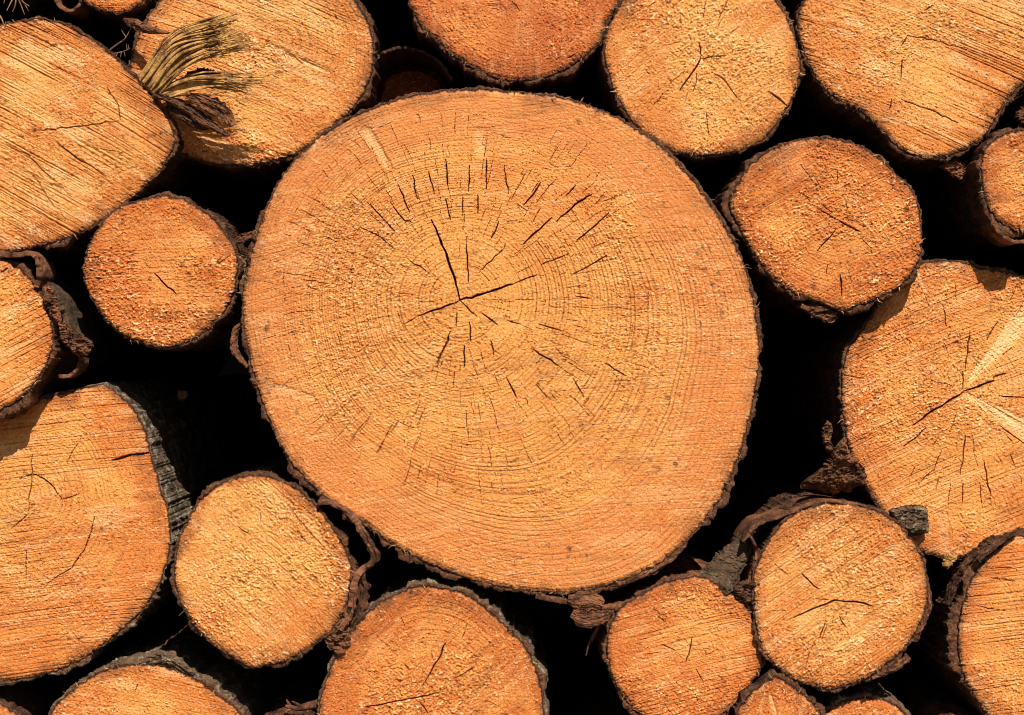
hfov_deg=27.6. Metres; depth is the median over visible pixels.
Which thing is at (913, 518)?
bark chunk
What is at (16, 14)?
log
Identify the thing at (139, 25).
bark chunk
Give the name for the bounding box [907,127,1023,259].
log
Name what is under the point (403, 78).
log
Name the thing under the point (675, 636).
log
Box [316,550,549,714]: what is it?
log
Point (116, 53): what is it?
dry twig
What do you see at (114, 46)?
dry twig
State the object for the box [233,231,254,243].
bark chunk
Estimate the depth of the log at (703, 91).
2.21 m
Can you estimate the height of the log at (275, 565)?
0.210 m
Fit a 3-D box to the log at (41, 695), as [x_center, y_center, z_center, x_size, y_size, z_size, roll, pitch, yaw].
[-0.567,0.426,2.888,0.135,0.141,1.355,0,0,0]
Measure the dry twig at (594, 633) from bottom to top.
0.038 m
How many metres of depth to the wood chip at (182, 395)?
2.35 m
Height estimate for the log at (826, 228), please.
0.199 m
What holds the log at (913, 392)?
on the log at (966, 650)
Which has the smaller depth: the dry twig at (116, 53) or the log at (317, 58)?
the dry twig at (116, 53)
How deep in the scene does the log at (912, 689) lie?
2.36 m
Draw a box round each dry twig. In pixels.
[4,0,28,14]
[110,28,130,50]
[114,44,128,56]
[238,255,248,280]
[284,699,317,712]
[585,624,601,655]
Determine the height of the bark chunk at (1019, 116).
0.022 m
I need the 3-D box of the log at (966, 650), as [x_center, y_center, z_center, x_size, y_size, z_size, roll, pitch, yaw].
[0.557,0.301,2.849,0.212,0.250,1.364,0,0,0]
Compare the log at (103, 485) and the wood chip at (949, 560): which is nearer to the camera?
the wood chip at (949, 560)
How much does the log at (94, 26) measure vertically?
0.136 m
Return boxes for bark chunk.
[123,18,169,33]
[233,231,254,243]
[800,437,866,494]
[821,420,833,453]
[888,504,929,535]
[1014,106,1023,125]
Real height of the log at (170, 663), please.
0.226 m
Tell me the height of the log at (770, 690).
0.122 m
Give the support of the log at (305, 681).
on the log at (170, 663)
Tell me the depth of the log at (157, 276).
2.19 m
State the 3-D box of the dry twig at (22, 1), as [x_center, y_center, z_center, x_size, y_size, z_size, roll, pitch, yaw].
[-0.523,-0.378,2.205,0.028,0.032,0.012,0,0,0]
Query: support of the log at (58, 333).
on the log at (103, 485)
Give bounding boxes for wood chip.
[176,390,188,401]
[942,553,956,568]
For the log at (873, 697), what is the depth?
2.21 m
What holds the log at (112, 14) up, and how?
on the log at (90, 137)
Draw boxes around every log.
[0,0,28,23]
[0,9,277,272]
[0,250,231,418]
[0,373,282,685]
[0,602,178,714]
[6,0,132,62]
[48,606,310,714]
[54,0,158,44]
[81,191,253,351]
[128,0,392,206]
[169,453,393,668]
[230,85,763,628]
[265,580,375,714]
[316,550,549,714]
[360,0,424,68]
[376,46,455,102]
[408,0,618,102]
[586,0,805,192]
[592,539,765,714]
[690,454,932,692]
[706,0,1023,193]
[708,135,925,324]
[728,660,824,714]
[746,259,1023,560]
[806,679,910,714]
[874,657,975,714]
[902,527,1023,714]
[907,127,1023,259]
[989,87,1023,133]
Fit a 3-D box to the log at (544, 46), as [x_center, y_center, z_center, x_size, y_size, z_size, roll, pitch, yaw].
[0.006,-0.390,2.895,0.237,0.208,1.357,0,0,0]
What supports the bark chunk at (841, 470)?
on the log at (834, 591)
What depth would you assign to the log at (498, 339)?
2.18 m
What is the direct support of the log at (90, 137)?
on the log at (58, 333)
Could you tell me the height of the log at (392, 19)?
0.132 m
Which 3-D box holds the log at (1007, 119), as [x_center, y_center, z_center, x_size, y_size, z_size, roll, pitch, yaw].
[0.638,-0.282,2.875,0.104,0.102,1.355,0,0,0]
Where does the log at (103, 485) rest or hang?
on the log at (41, 695)
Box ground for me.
[546,692,553,714]
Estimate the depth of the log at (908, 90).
2.20 m
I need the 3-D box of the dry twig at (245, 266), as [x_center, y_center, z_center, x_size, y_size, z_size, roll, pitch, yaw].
[-0.282,-0.097,2.201,0.032,0.040,0.009,0,0,0]
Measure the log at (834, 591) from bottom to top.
0.207 m

